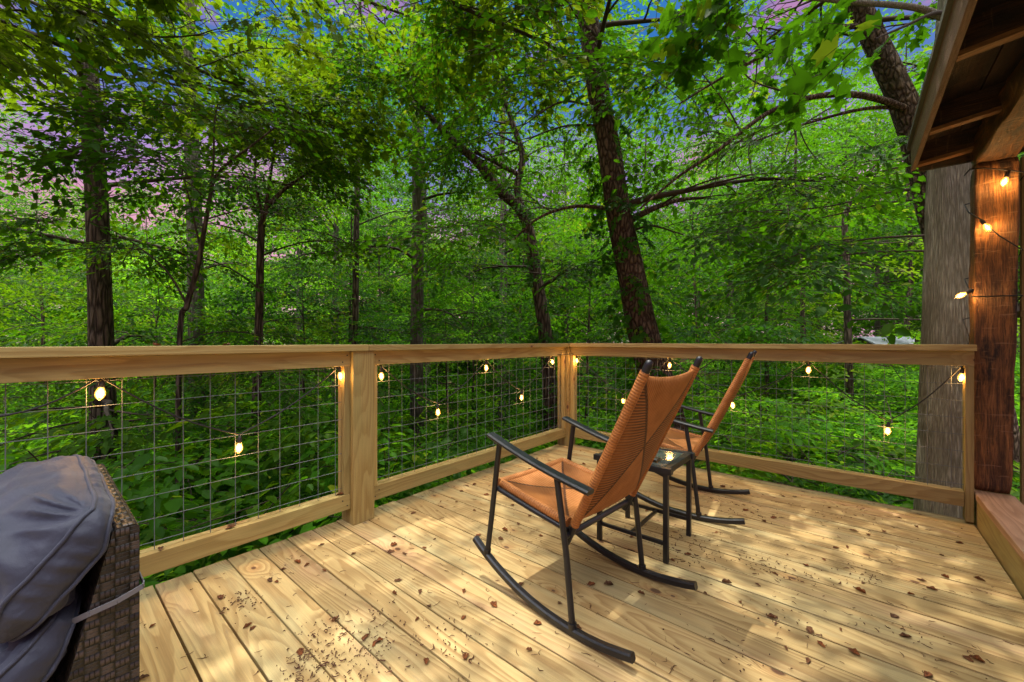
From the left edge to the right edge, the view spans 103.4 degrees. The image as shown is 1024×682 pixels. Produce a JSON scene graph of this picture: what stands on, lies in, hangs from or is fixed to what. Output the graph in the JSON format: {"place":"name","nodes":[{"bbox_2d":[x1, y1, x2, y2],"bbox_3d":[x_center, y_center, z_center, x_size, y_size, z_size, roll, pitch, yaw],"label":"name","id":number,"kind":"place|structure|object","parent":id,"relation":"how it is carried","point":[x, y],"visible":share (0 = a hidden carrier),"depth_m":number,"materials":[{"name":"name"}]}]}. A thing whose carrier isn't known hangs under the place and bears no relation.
{"place":"outdoors","nodes":[
{"label":"outdoors","id":0,"kind":"place"},
{"bbox_2d":[0,0,937,342],"label":"sky","id":1,"kind":"structure","parent":0,"point":[211,25],"materials":[{"name":"blue"}]},
{"bbox_2d":[165,338,911,440],"bbox_3d":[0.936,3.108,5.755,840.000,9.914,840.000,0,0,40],"label":"ground","id":2,"kind":"structure","parent":0,"point":[682,359],"depth_m":28.09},
{"bbox_2d":[0,113,82,331],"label":"slender tree","id":3,"kind":"object","parent":2,"relation":"on","point":[16,147],"visible":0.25,"depth_m":14.29,"materials":[{"name":"green plant"}]},
{"bbox_2d":[0,150,84,390],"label":"slender tree","id":4,"kind":"object","parent":2,"relation":"on","point":[22,314],"visible":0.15,"depth_m":12.87,"materials":[{"name":"green plant"}]},
{"bbox_2d":[0,141,87,412],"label":"slender tree","id":5,"kind":"object","parent":2,"relation":"on","point":[7,207],"visible":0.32,"depth_m":10.92,"materials":[{"name":"green plant"}]},
{"bbox_2d":[0,98,120,313],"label":"slender tree","id":6,"kind":"object","parent":2,"relation":"on","point":[24,180],"visible":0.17,"depth_m":16.65,"materials":[{"name":"green plant"}]},
{"bbox_2d":[0,245,169,463],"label":"slender tree","id":7,"kind":"object","parent":2,"relation":"on","point":[60,299],"visible":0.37,"depth_m":7.81,"materials":[{"name":"green plant"}]},
{"bbox_2d":[0,189,180,433],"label":"slender tree","id":8,"kind":"object","parent":2,"relation":"on","point":[42,304],"visible":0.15,"depth_m":10.47,"materials":[{"name":"green plant"}]},
{"bbox_2d":[2,162,212,387],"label":"slender tree","id":9,"kind":"object","parent":2,"relation":"on","point":[23,321],"visible":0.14,"depth_m":17.30,"materials":[{"name":"green plant"}]},
{"bbox_2d":[38,216,237,391],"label":"slender tree","id":10,"kind":"object","parent":2,"relation":"on","point":[168,227],"visible":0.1,"depth_m":18.18,"materials":[{"name":"green plant"}]},
{"bbox_2d":[0,277,288,428],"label":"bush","id":11,"kind":"object","parent":2,"relation":"on","point":[146,326],"visible":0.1,"depth_m":11.59,"materials":[{"name":"green plant"}]},
{"bbox_2d":[2,195,291,390],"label":"distant tree","id":12,"kind":"object","parent":2,"relation":"on","point":[132,232],"visible":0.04,"depth_m":19.76,"materials":[{"name":"green plant"}]},
{"bbox_2d":[0,255,294,471],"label":"slender tree","id":13,"kind":"object","parent":2,"relation":"on","point":[129,331],"visible":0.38,"depth_m":7.52,"materials":[{"name":"green plant"}]},
{"bbox_2d":[0,380,337,491],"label":"shrub","id":14,"kind":"object","parent":2,"relation":"on","point":[168,391],"visible":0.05,"depth_m":7.52,"materials":[{"name":"green plant"}]},
{"bbox_2d":[0,218,344,443],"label":"slender tree","id":15,"kind":"object","parent":2,"relation":"on","point":[224,277],"visible":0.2,"depth_m":10.76,"materials":[{"name":"green plant"}]},
{"bbox_2d":[9,389,337,580],"bbox_3d":[-5.083,2.451,5.008,6.354,3.277,6.754,0,0,-29],"label":"shrub","id":16,"kind":"object","parent":2,"relation":"on","point":[230,553],"visible":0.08,"depth_m":5.17,"materials":[{"name":"green plant"}]},
{"bbox_2d":[0,0,351,439],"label":"tree","id":17,"kind":"object","parent":2,"relation":"on","point":[190,225],"visible":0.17,"depth_m":8.88,"materials":[{"name":"green plant"}]},
{"bbox_2d":[0,0,370,472],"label":"tree","id":18,"kind":"object","parent":2,"relation":"on","point":[100,322],"visible":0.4,"depth_m":6.28,"materials":[{"name":"green plant"}]},
{"bbox_2d":[0,408,394,580],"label":"shrub","id":19,"kind":"object","parent":2,"relation":"on","point":[29,446],"visible":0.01,"depth_m":5.75,"materials":[{"name":"green plant"}]},
{"bbox_2d":[0,32,404,517],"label":"sapling","id":20,"kind":"object","parent":2,"relation":"on","point":[92,119],"visible":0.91,"depth_m":4.38,"materials":[{"name":"green plant"}]},
{"bbox_2d":[0,388,424,515],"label":"shrub","id":21,"kind":"object","parent":2,"relation":"on","point":[107,443],"visible":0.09,"depth_m":4.31,"materials":[{"name":"green plant"}]},
{"bbox_2d":[0,428,449,588],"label":"shrub","id":22,"kind":"object","parent":2,"relation":"on","point":[165,505],"visible":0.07,"depth_m":2.84,"materials":[{"name":"green plant"}]},
{"bbox_2d":[23,395,437,582],"bbox_3d":[-4.210,2.421,4.380,7.086,3.438,6.666,0,0,41],"label":"shrub","id":23,"kind":"object","parent":2,"relation":"on","point":[62,442],"visible":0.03,"depth_m":5.80,"materials":[{"name":"green plant"}]},
{"bbox_2d":[124,178,346,371],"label":"distant tree","id":24,"kind":"object","parent":2,"relation":"on","point":[283,253],"visible":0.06,"depth_m":25.46,"materials":[{"name":"green plant"}]},
{"bbox_2d":[38,69,444,441],"bbox_3d":[-4.497,0.070,7.385,6.580,8.376,5.391,0,0,40],"label":"tree","id":25,"kind":"object","parent":2,"relation":"on","point":[316,168],"visible":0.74,"depth_m":6.82,"materials":[{"name":"green plant"}]},
{"bbox_2d":[140,0,423,410],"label":"slender tree","id":26,"kind":"object","parent":2,"relation":"on","point":[300,254],"visible":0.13,"depth_m":15.40,"materials":[{"name":"green plant"}]},
{"bbox_2d":[119,245,449,439],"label":"tree","id":27,"kind":"object","parent":2,"relation":"on","point":[239,297],"visible":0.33,"depth_m":9.57,"materials":[{"name":"green plant"}]},
{"bbox_2d":[126,430,448,580],"bbox_3d":[-2.764,2.809,5.020,5.927,2.876,5.576,0,0,34],"label":"shrub","id":28,"kind":"object","parent":2,"relation":"on","point":[148,536],"visible":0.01,"depth_m":3.05,"materials":[{"name":"green plant"}]},
{"bbox_2d":[182,161,458,435],"bbox_3d":[-4.847,-0.144,11.663,6.046,9.164,6.212,0,0,1],"label":"slender tree","id":29,"kind":"object","parent":2,"relation":"on","point":[275,283],"visible":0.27,"depth_m":11.21,"materials":[{"name":"green plant"}]},
{"bbox_2d":[111,408,542,544],"bbox_3d":[-2.538,2.567,6.456,6.716,3.259,6.319,0,0,15],"label":"shrub","id":30,"kind":"object","parent":2,"relation":"on","point":[315,473],"visible":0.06,"depth_m":4.39,"materials":[{"name":"green plant"}]},
{"bbox_2d":[105,382,556,572],"bbox_3d":[-2.563,2.450,6.679,7.315,3.550,6.882,0,0,28],"label":"shrub","id":31,"kind":"object","parent":2,"relation":"on","point":[311,436],"visible":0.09,"depth_m":4.12,"materials":[{"name":"green plant"}]},
{"bbox_2d":[212,24,449,435],"bbox_3d":[-6.108,-2.804,14.397,8.817,14.506,8.132,0,0,43],"label":"slender tree","id":32,"kind":"object","parent":2,"relation":"on","point":[335,226],"visible":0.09,"depth_m":13.80,"materials":[{"name":"green plant"}]},
{"bbox_2d":[134,384,529,498],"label":"shrub","id":33,"kind":"object","parent":2,"relation":"on","point":[230,419],"visible":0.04,"depth_m":5.86,"materials":[{"name":"green plant"}]},
{"bbox_2d":[136,394,527,529],"bbox_3d":[-2.567,2.657,6.543,6.344,3.078,5.969,0,0,25],"label":"shrub","id":34,"kind":"object","parent":2,"relation":"on","point":[421,430],"visible":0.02,"depth_m":7.73,"materials":[{"name":"green plant"}]},
{"bbox_2d":[217,158,452,340],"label":"distant tree","id":35,"kind":"object","parent":2,"relation":"on","point":[388,175],"visible":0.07,"depth_m":27.36,"materials":[{"name":"green plant"}]},
{"bbox_2d":[234,120,436,343],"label":"slender tree","id":36,"kind":"object","parent":2,"relation":"on","point":[372,202],"visible":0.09,"depth_m":19.79,"materials":[{"name":"green plant"}]},
{"bbox_2d":[178,0,510,344],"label":"tree","id":37,"kind":"object","parent":2,"relation":"on","point":[355,288],"visible":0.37,"depth_m":9.67,"materials":[{"name":"green plant"}]},
{"bbox_2d":[0,0,698,181],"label":"tree","id":38,"kind":"object","parent":2,"relation":"on","point":[67,19],"visible":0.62,"depth_m":5.75,"materials":[{"name":"green plant"}]},
{"bbox_2d":[245,179,462,386],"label":"distant tree","id":39,"kind":"object","parent":2,"relation":"on","point":[398,190],"visible":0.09,"depth_m":25.07,"materials":[{"name":"green plant"}]},
{"bbox_2d":[128,411,581,558],"bbox_3d":[-1.754,2.443,6.082,6.571,3.188,6.182,0,0,1],"label":"shrub","id":40,"kind":"object","parent":2,"relation":"on","point":[445,440],"visible":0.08,"depth_m":4.28,"materials":[{"name":"green plant"}]},
{"bbox_2d":[270,220,457,401],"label":"distant tree","id":41,"kind":"object","parent":2,"relation":"on","point":[374,257],"visible":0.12,"depth_m":22.19,"materials":[{"name":"green plant"}]},
{"bbox_2d":[277,205,462,425],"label":"slender tree","id":42,"kind":"object","parent":2,"relation":"on","point":[365,231],"visible":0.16,"depth_m":17.41,"materials":[{"name":"green plant"}]},
{"bbox_2d":[231,396,529,526],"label":"shrub","id":43,"kind":"object","parent":2,"relation":"on","point":[411,418],"visible":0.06,"depth_m":8.76,"materials":[{"name":"green plant"}]},
{"bbox_2d":[214,391,549,560],"bbox_3d":[-1.474,2.523,6.457,5.993,2.947,5.890,0,0,-11],"label":"shrub","id":44,"kind":"object","parent":2,"relation":"on","point":[481,413],"visible":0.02,"depth_m":8.23,"materials":[{"name":"green plant"}]},
{"bbox_2d":[321,179,526,381],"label":"distant tree","id":45,"kind":"object","parent":2,"relation":"on","point":[432,201],"visible":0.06,"depth_m":26.32,"materials":[{"name":"green plant"}]},
{"bbox_2d":[263,0,594,467],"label":"tree","id":46,"kind":"object","parent":2,"relation":"on","point":[416,318],"visible":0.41,"depth_m":8.74,"materials":[{"name":"green plant"}]},
{"bbox_2d":[377,361,494,421],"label":"shrub","id":47,"kind":"object","parent":2,"relation":"on","point":[448,375],"visible":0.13,"depth_m":19.00,"materials":[{"name":"green plant"}]},
{"bbox_2d":[327,30,560,439],"bbox_3d":[-3.354,-3.472,16.151,9.398,16.270,10.183,0,0,-15],"label":"slender tree","id":48,"kind":"object","parent":2,"relation":"on","point":[384,232],"visible":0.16,"depth_m":16.49,"materials":[{"name":"green plant"}]},
{"bbox_2d":[310,244,589,447],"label":"slender tree","id":49,"kind":"object","parent":2,"relation":"on","point":[489,304],"visible":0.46,"depth_m":10.49,"materials":[{"name":"green plant"}]},
{"bbox_2d":[374,285,541,441],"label":"slender tree","id":50,"kind":"object","parent":2,"relation":"on","point":[395,372],"visible":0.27,"depth_m":11.76,"materials":[{"name":"green plant"}]},
{"bbox_2d":[258,0,659,444],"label":"tree","id":51,"kind":"object","parent":2,"relation":"on","point":[535,284],"visible":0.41,"depth_m":8.05,"materials":[{"name":"green plant"}]},
{"bbox_2d":[384,237,538,390],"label":"distant tree","id":52,"kind":"object","parent":2,"relation":"on","point":[496,298],"visible":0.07,"depth_m":21.65,"materials":[{"name":"green plant"}]},
{"bbox_2d":[377,141,554,409],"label":"slender tree","id":53,"kind":"object","parent":2,"relation":"on","point":[481,368],"visible":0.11,"depth_m":20.75,"materials":[{"name":"green plant"}]},
{"bbox_2d":[361,0,653,432],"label":"slender tree","id":54,"kind":"object","parent":2,"relation":"on","point":[501,250],"visible":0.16,"depth_m":14.02,"materials":[{"name":"green plant"}]},
{"bbox_2d":[429,133,621,420],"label":"slender tree","id":55,"kind":"object","parent":2,"relation":"on","point":[544,243],"visible":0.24,"depth_m":16.58,"materials":[{"name":"green plant"}]},
{"bbox_2d":[445,177,658,394],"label":"distant tree","id":56,"kind":"object","parent":2,"relation":"on","point":[558,212],"visible":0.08,"depth_m":20.87,"materials":[{"name":"green plant"}]},
{"bbox_2d":[485,129,626,341],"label":"slender tree","id":57,"kind":"object","parent":2,"relation":"on","point":[566,289],"visible":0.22,"depth_m":19.98,"materials":[{"name":"green plant"}]},
{"bbox_2d":[466,138,662,343],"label":"distant tree","id":58,"kind":"object","parent":2,"relation":"on","point":[557,231],"visible":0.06,"depth_m":25.43,"materials":[{"name":"green plant"}]},
{"bbox_2d":[140,444,1023,681],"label":"deck","id":59,"kind":"structure","parent":2,"relation":"on","point":[963,623],"depth_m":1.72,"materials":[{"name":"brown wood"}]},
{"bbox_2d":[47,463,139,681],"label":"wicker seat","id":60,"kind":"object","parent":59,"relation":"on","point":[103,646],"visible":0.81,"depth_m":0.99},
{"bbox_2d":[0,454,115,642],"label":"cushion","id":61,"kind":"object","parent":60,"relation":"on","point":[57,521],"visible":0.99,"depth_m":0.93,"materials":[{"name":"grey fabric"}]},
{"bbox_2d":[0,572,144,681],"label":"cushion","id":62,"kind":"object","parent":60,"relation":"on","point":[37,654],"visible":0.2,"depth_m":0.90,"materials":[{"name":"grey fabric"}]},
{"bbox_2d":[0,343,574,576],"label":"deck railing","id":63,"kind":"object","parent":59,"relation":"on","point":[361,487],"visible":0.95,"depth_m":2.26,"materials":[{"name":"brown wood"}]},
{"bbox_2d":[0,167,1023,450],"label":"string lights","id":64,"kind":"object","parent":63,"relation":"hanging from","point":[104,381],"visible":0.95,"depth_m":2.44,"materials":[{"name":"plastic"}]},
{"bbox_2d":[140,451,1013,681],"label":"leaf debris","id":65,"kind":"object","parent":59,"relation":"on","point":[319,665],"visible":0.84,"depth_m":1.56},
{"bbox_2d":[472,356,702,663],"bbox_3d":[0.321,0.580,1.802,0.858,1.035,0.596,0,0,45],"label":"rocking chair","id":66,"kind":"object","parent":59,"relation":"on","point":[565,496],"visible":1,"depth_m":1.62,"materials":[{"name":"wicker"}]},
{"bbox_2d":[593,447,694,563],"bbox_3d":[0.742,0.863,2.260,0.424,0.470,0.400,0,0,40],"label":"side table","id":67,"kind":"object","parent":59,"relation":"on","point":[669,463],"visible":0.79,"depth_m":2.20,"materials":[{"name":"black metal"}]},
{"bbox_2d":[624,350,756,524],"bbox_3d":[1.181,0.580,2.788,0.858,1.035,0.596,0,0,33],"label":"rocking chair","id":68,"kind":"object","parent":59,"relation":"on","point":[685,440],"visible":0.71,"depth_m":2.53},
{"bbox_2d":[569,343,976,522],"bbox_3d":[1.708,0.555,3.348,2.825,1.066,0.150,0,0,40],"label":"deck railing","id":69,"kind":"object","parent":59,"relation":"on","point":[942,354],"visible":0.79,"depth_m":2.83,"materials":[{"name":"brown wood"}]},
{"bbox_2d":[906,0,1023,599],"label":"porch","id":70,"kind":"object","parent":59,"relation":"on","point":[970,107],"visible":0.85,"depth_m":2.37,"materials":[{"name":"brown wood"}]},
{"bbox_2d":[1017,156,1023,504],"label":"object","id":71,"kind":"object","parent":70,"relation":"attached to","point":[1020,314],"visible":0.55,"depth_m":2.41,"materials":[{"name":"brown wood"}]},
{"bbox_2d":[452,206,720,444],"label":"slender tree","id":72,"kind":"object","parent":2,"relation":"on","point":[599,332],"visible":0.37,"depth_m":9.32,"materials":[{"name":"green plant"}]},
{"bbox_2d":[463,127,720,402],"bbox_3d":[4.077,-3.911,22.057,13.242,15.583,12.737,0,0,44],"label":"distant tree","id":73,"kind":"object","parent":2,"relation":"on","point":[560,302],"visible":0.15,"depth_m":20.91,"materials":[{"name":"green plant"}]},
{"bbox_2d":[461,438,798,485],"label":"shrub","id":74,"kind":"object","parent":2,"relation":"on","point":[739,470],"visible":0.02,"depth_m":4.20,"materials":[{"name":"green plant"}]},
{"bbox_2d":[356,0,925,468],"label":"tree","id":75,"kind":"object","parent":2,"relation":"on","point":[638,316],"visible":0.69,"depth_m":5.40,"materials":[{"name":"green plant"}]},
{"bbox_2d":[556,96,737,389],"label":"slender tree","id":76,"kind":"object","parent":2,"relation":"on","point":[660,159],"visible":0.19,"depth_m":18.05,"materials":[{"name":"green plant"}]},
{"bbox_2d":[521,377,776,449],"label":"shrub","id":77,"kind":"object","parent":2,"relation":"on","point":[606,409],"visible":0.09,"depth_m":9.27,"materials":[{"name":"green plant"}]},
{"bbox_2d":[612,342,769,398],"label":"shrub","id":78,"kind":"object","parent":2,"relation":"on","point":[707,370],"visible":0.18,"depth_m":15.02,"materials":[{"name":"green plant"}]},
{"bbox_2d":[547,163,864,431],"bbox_3d":[4.749,-0.311,10.280,6.442,7.513,8.450,0,0,40],"label":"slender tree","id":79,"kind":"object","parent":2,"relation":"on","point":[702,334],"visible":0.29,"depth_m":9.43,"materials":[{"name":"green plant"}]},
{"bbox_2d":[575,396,838,459],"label":"shrub","id":80,"kind":"object","parent":2,"relation":"on","point":[789,435],"visible":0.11,"depth_m":5.68,"materials":[{"name":"green plant"}]},
{"bbox_2d":[567,189,860,411],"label":"slender tree","id":81,"kind":"object","parent":2,"relation":"on","point":[732,312],"visible":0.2,"depth_m":12.90,"materials":[{"name":"green plant"}]},
{"bbox_2d":[597,0,874,382],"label":"slender tree","id":82,"kind":"object","parent":2,"relation":"on","point":[709,170],"visible":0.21,"depth_m":16.43,"materials":[{"name":"green plant"}]},
{"bbox_2d":[637,87,854,383],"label":"slender tree","id":83,"kind":"object","parent":2,"relation":"on","point":[815,251],"visible":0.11,"depth_m":17.74,"materials":[{"name":"green plant"}]},
{"bbox_2d":[589,362,910,458],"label":"shrub","id":84,"kind":"object","parent":2,"relation":"on","point":[836,376],"visible":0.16,"depth_m":8.18,"materials":[{"name":"green plant"}]},
{"bbox_2d":[681,250,860,380],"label":"slender tree","id":85,"kind":"object","parent":2,"relation":"on","point":[812,331],"visible":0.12,"depth_m":16.25,"materials":[{"name":"green plant"}]},
{"bbox_2d":[672,91,883,330],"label":"distant tree","id":86,"kind":"object","parent":2,"relation":"on","point":[811,102],"visible":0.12,"depth_m":24.16,"materials":[{"name":"green plant"}]},
{"bbox_2d":[658,127,898,419],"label":"slender tree","id":87,"kind":"object","parent":2,"relation":"on","point":[766,377],"visible":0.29,"depth_m":10.68,"materials":[{"name":"green plant"}]},
{"bbox_2d":[682,379,880,450],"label":"shrub","id":88,"kind":"object","parent":2,"relation":"on","point":[782,407],"visible":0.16,"depth_m":7.09,"materials":[{"name":"green plant"}]},
{"bbox_2d":[559,0,1019,488],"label":"tree","id":89,"kind":"object","parent":2,"relation":"on","point":[898,99],"visible":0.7,"depth_m":5.05,"materials":[{"name":"green plant"}]},
{"bbox_2d":[675,38,921,416],"bbox_3d":[8.444,-2.852,11.998,7.326,11.106,7.527,0,0,12],"label":"slender tree","id":90,"kind":"object","parent":2,"relation":"on","point":[802,312],"visible":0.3,"depth_m":11.17,"materials":[{"name":"green plant"}]},
{"bbox_2d":[629,0,972,518],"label":"tree","id":91,"kind":"object","parent":2,"relation":"on","point":[946,265],"visible":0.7,"depth_m":3.36,"materials":[{"name":"green plant"}]},
{"bbox_2d":[688,423,915,496],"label":"shrub","id":92,"kind":"object","parent":2,"relation":"on","point":[871,447],"visible":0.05,"depth_m":5.63,"materials":[{"name":"green plant"}]},
{"bbox_2d":[691,419,915,496],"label":"shrub","id":93,"kind":"object","parent":2,"relation":"on","point":[860,451],"visible":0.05,"depth_m":6.31,"materials":[{"name":"green plant"}]},
{"bbox_2d":[695,440,913,501],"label":"shrub","id":94,"kind":"object","parent":2,"relation":"on","point":[776,456],"visible":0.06,"depth_m":5.08,"materials":[{"name":"green plant"}]},
{"bbox_2d":[708,69,920,334],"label":"distant tree","id":95,"kind":"object","parent":2,"relation":"on","point":[855,251],"visible":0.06,"depth_m":25.16,"materials":[{"name":"green plant"}]},
{"bbox_2d":[721,453,914,504],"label":"shrub","id":96,"kind":"object","parent":2,"relation":"on","point":[874,459],"visible":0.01,"depth_m":4.79,"materials":[{"name":"green plant"}]},
{"bbox_2d":[722,439,914,504],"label":"shrub","id":97,"kind":"object","parent":2,"relation":"on","point":[883,496],"visible":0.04,"depth_m":4.56,"materials":[{"name":"green plant"}]},
{"bbox_2d":[747,362,916,411],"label":"shrub","id":98,"kind":"object","parent":2,"relation":"on","point":[773,373],"visible":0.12,"depth_m":12.03,"materials":[{"name":"green plant"}]},
{"bbox_2d":[744,82,922,340],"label":"slender tree","id":99,"kind":"object","parent":2,"relation":"on","point":[866,232],"visible":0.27,"depth_m":18.84,"materials":[{"name":"green plant"}]},
{"bbox_2d":[685,154,1019,421],"bbox_3d":[7.190,-0.705,8.279,5.359,6.166,6.374,0,0,-16],"label":"tree","id":100,"kind":"object","parent":2,"relation":"on","point":[849,385],"visible":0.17,"depth_m":8.56,"materials":[{"name":"green plant"}]},
{"bbox_2d":[808,78,921,336],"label":"slender tree","id":101,"kind":"object","parent":2,"relation":"on","point":[877,323],"visible":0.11,"depth_m":19.78,"materials":[{"name":"green plant"}]},
{"bbox_2d":[714,429,1019,507],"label":"shrub","id":102,"kind":"object","parent":2,"relation":"on","point":[1014,491],"visible":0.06,"depth_m":5.53,"materials":[{"name":"green plant"}]},
{"bbox_2d":[761,20,1023,341],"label":"slender tree","id":103,"kind":"object","parent":2,"relation":"on","point":[911,281],"visible":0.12,"depth_m":16.06,"materials":[{"name":"green plant"}]},
{"bbox_2d":[788,336,1019,422],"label":"shrub","id":104,"kind":"object","parent":2,"relation":"on","point":[855,391],"visible":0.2,"depth_m":9.70,"materials":[{"name":"green plant"}]},
{"bbox_2d":[792,379,1019,445],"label":"shrub","id":105,"kind":"object","parent":2,"relation":"on","point":[876,419],"visible":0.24,"depth_m":7.43,"materials":[{"name":"green plant"}]},
{"bbox_2d":[791,0,1023,193],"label":"slender tree","id":106,"kind":"object","parent":2,"relation":"on","point":[917,57],"visible":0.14,"depth_m":12.64,"materials":[{"name":"green plant"}]},
{"bbox_2d":[852,414,1019,484],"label":"shrub","id":107,"kind":"object","parent":2,"relation":"on","point":[902,443],"visible":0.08,"depth_m":6.15,"materials":[{"name":"green plant"}]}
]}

